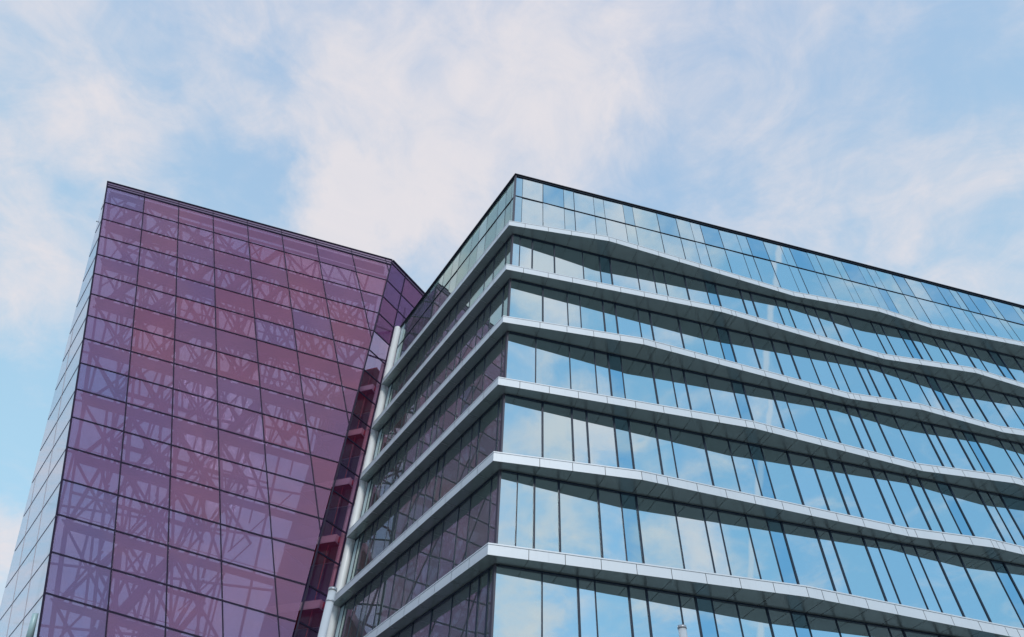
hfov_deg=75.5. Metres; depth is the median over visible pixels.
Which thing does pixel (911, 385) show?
window
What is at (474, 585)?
window
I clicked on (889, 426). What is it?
window
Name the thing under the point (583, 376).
window
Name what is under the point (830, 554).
window
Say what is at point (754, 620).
window
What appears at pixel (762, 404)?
window
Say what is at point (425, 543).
window
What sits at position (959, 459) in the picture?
window
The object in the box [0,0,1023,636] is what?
sky
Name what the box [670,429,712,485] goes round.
window
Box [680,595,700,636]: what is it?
window
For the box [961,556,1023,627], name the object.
window
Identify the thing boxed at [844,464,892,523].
window
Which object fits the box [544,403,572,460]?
window
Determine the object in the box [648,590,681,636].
window
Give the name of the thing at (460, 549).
window
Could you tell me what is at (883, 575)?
window
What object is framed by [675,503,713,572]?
window
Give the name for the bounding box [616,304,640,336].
window
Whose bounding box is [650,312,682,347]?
window
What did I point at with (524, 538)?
window
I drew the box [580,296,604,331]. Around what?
window
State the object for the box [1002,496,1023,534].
window
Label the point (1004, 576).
window
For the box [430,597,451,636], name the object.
window
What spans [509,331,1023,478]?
window frame
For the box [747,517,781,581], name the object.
window
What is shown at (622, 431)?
window
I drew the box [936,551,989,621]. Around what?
window
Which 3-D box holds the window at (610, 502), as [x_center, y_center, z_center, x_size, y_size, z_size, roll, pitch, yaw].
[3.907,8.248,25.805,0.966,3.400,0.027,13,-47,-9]
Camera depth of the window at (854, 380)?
36.91 m
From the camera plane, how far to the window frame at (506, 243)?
40.84 m
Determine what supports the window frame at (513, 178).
in the office building at (598, 415)
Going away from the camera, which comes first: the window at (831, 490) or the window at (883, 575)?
the window at (883, 575)
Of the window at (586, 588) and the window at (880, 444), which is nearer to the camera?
the window at (586, 588)
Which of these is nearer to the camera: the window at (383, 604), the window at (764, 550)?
the window at (764, 550)
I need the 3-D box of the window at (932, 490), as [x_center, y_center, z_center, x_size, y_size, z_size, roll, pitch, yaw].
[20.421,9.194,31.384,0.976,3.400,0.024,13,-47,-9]
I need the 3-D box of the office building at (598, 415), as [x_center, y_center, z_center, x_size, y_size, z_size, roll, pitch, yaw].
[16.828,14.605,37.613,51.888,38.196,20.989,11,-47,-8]
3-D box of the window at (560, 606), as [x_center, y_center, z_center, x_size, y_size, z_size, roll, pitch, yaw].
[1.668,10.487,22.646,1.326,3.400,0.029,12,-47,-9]
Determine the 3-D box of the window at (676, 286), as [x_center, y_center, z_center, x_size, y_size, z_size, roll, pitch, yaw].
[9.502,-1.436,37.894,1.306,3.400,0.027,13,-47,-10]
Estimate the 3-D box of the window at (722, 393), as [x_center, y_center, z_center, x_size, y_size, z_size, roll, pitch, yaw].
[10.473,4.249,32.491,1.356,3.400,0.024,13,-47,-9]
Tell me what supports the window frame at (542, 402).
in the office building at (598, 415)
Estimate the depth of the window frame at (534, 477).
27.41 m
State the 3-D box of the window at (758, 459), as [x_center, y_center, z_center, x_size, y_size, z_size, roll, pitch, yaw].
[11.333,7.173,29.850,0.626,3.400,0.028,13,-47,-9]
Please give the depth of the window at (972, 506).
31.92 m
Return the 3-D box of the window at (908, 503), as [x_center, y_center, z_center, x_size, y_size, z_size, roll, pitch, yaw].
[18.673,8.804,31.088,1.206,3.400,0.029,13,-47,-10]
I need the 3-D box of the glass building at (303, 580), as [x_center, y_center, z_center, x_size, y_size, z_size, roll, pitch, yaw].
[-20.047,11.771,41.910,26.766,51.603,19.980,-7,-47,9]
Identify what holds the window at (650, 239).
in the office building at (598, 415)
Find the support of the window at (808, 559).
in the office building at (598, 415)
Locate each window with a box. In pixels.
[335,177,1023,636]
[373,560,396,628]
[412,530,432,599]
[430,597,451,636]
[437,507,458,580]
[453,498,469,568]
[467,579,477,636]
[482,339,501,392]
[493,566,540,636]
[498,472,516,545]
[503,395,541,456]
[506,333,534,382]
[510,280,541,321]
[516,475,532,547]
[533,240,553,272]
[535,478,558,551]
[536,339,569,388]
[543,574,578,636]
[544,288,567,325]
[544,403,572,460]
[555,245,583,278]
[560,482,600,557]
[570,346,596,393]
[573,409,587,462]
[579,579,596,636]
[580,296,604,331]
[587,412,616,466]
[595,582,631,636]
[599,490,625,560]
[611,259,639,289]
[615,418,632,468]
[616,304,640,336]
[621,357,656,403]
[621,494,641,575]
[630,421,661,474]
[630,587,649,636]
[636,227,663,252]
[637,497,683,568]
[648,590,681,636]
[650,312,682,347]
[653,364,676,406]
[657,426,676,477]
[664,272,688,299]
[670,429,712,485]
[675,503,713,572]
[679,319,706,365]
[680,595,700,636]
[684,371,714,413]
[697,598,717,636]
[704,436,739,490]
[704,509,729,574]
[707,376,739,417]
[713,601,742,636]
[716,285,746,313]
[718,511,759,578]
[728,330,759,368]
[729,441,761,495]
[744,384,782,427]
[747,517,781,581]
[749,445,774,498]
[751,293,783,324]
[751,336,781,373]
[762,448,802,504]
[767,520,796,583]
[783,523,833,590]
[785,393,825,438]
[788,453,827,509]
[789,344,819,391]
[812,458,847,514]
[817,530,849,593]
[826,402,861,447]
[831,462,863,528]
[831,532,884,600]
[835,355,868,394]
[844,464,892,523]
[848,317,885,353]
[858,409,891,455]
[864,538,899,603]
[873,470,906,526]
[875,413,914,461]
[877,540,927,609]
[885,472,929,529]
[895,417,941,465]
[896,369,929,417]
[902,545,940,611]
[916,548,962,616]
[921,480,960,533]
[933,426,973,469]
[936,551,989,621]
[950,486,1003,541]
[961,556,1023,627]
[968,386,1007,426]
[975,435,1020,477]
[992,562,1023,623]
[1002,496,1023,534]
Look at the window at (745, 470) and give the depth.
29.90 m
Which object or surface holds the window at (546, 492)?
in the office building at (598, 415)
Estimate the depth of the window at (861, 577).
27.77 m
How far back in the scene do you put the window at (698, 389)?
32.57 m
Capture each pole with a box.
[318,586,336,636]
[677,624,686,636]
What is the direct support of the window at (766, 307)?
in the office building at (598, 415)
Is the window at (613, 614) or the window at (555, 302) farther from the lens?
the window at (555, 302)
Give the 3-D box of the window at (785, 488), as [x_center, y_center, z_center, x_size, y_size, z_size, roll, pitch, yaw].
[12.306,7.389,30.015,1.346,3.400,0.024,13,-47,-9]
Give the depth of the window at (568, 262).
37.11 m
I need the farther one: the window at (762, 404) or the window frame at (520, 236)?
the window frame at (520, 236)
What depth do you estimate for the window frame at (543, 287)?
36.69 m
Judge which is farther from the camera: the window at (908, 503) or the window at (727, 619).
the window at (908, 503)
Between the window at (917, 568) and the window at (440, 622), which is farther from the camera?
the window at (917, 568)
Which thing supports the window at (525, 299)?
in the office building at (598, 415)
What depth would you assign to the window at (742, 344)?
35.93 m
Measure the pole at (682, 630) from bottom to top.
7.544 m
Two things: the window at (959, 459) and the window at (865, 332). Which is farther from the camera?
the window at (865, 332)
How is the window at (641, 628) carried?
in the office building at (598, 415)
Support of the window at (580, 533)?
in the office building at (598, 415)
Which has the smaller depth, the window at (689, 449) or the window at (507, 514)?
the window at (507, 514)
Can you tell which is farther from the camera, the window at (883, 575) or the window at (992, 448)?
the window at (992, 448)
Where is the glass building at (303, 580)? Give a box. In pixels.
[0,181,424,636]
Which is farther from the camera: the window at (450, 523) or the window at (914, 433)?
the window at (914, 433)
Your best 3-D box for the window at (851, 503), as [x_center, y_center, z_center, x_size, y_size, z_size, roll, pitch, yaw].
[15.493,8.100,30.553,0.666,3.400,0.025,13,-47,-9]
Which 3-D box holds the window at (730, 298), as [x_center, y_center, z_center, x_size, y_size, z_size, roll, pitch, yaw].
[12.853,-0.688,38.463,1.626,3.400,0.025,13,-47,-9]
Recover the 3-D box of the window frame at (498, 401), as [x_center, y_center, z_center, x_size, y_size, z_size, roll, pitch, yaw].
[-4.848,9.425,32.796,0.130,3.458,16.340,26,-50,-21]
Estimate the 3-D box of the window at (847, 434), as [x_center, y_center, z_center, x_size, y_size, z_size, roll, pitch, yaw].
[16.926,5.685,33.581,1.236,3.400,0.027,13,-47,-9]
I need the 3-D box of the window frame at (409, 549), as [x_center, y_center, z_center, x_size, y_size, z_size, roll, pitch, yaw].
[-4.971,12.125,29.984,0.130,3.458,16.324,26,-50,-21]
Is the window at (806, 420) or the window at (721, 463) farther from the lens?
the window at (806, 420)
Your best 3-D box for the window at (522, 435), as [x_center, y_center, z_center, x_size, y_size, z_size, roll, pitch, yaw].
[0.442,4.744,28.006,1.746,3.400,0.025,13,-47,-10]
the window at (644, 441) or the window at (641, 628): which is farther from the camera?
the window at (644, 441)
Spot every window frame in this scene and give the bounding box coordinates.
[334,471,497,636]
[345,395,502,591]
[360,333,505,516]
[372,280,508,460]
[384,236,510,407]
[392,565,492,636]
[393,178,513,369]
[497,564,951,636]
[502,470,1023,626]
[506,394,1023,544]
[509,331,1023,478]
[512,279,1023,426]
[514,234,1023,380]
[516,176,1023,340]
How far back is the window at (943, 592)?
28.37 m
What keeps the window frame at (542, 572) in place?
in the office building at (598, 415)
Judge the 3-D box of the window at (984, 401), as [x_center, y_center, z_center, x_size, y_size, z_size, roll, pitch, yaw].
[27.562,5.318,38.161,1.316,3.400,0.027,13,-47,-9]
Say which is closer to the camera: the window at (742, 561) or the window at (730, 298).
the window at (742, 561)
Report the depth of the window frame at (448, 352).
38.69 m
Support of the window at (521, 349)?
in the office building at (598, 415)
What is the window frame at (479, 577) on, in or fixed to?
in the office building at (598, 415)
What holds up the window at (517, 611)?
in the office building at (598, 415)
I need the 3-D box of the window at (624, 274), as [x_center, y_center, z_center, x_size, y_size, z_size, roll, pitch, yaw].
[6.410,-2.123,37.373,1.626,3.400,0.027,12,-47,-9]
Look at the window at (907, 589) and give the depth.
28.09 m
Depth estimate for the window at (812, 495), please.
30.39 m
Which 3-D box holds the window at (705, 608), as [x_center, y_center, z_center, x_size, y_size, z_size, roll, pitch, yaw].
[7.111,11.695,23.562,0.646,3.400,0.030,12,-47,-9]
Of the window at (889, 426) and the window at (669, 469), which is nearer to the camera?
the window at (669, 469)
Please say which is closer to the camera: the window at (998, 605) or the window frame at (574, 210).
the window at (998, 605)
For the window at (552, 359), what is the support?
in the office building at (598, 415)
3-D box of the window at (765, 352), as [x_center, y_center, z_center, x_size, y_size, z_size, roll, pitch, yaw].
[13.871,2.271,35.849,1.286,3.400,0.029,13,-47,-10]
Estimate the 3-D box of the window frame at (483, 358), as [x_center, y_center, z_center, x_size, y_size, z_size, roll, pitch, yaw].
[-4.715,6.716,35.598,0.130,3.458,16.324,26,-50,-21]
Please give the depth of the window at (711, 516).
26.70 m
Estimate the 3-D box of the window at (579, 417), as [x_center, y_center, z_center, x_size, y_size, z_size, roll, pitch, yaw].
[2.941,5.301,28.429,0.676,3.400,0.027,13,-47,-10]
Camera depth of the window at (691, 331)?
35.49 m
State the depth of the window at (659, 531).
26.27 m
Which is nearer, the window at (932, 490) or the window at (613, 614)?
the window at (613, 614)
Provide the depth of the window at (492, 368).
31.76 m
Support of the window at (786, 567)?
in the office building at (598, 415)
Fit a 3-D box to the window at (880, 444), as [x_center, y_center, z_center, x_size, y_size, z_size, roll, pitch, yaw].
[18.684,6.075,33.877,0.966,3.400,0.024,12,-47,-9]
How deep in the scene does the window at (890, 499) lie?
31.05 m
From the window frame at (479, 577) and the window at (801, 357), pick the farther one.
the window at (801, 357)
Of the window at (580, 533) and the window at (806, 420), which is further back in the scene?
the window at (806, 420)
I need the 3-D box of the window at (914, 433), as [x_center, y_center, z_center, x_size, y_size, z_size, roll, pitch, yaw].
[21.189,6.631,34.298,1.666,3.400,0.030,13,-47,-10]
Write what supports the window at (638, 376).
in the office building at (598, 415)
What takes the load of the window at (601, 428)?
in the office building at (598, 415)
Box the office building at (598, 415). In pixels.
[326,173,1023,636]
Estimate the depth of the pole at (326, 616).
13.78 m
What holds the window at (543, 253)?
in the office building at (598, 415)
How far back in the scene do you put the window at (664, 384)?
32.24 m
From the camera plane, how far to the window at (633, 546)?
26.06 m

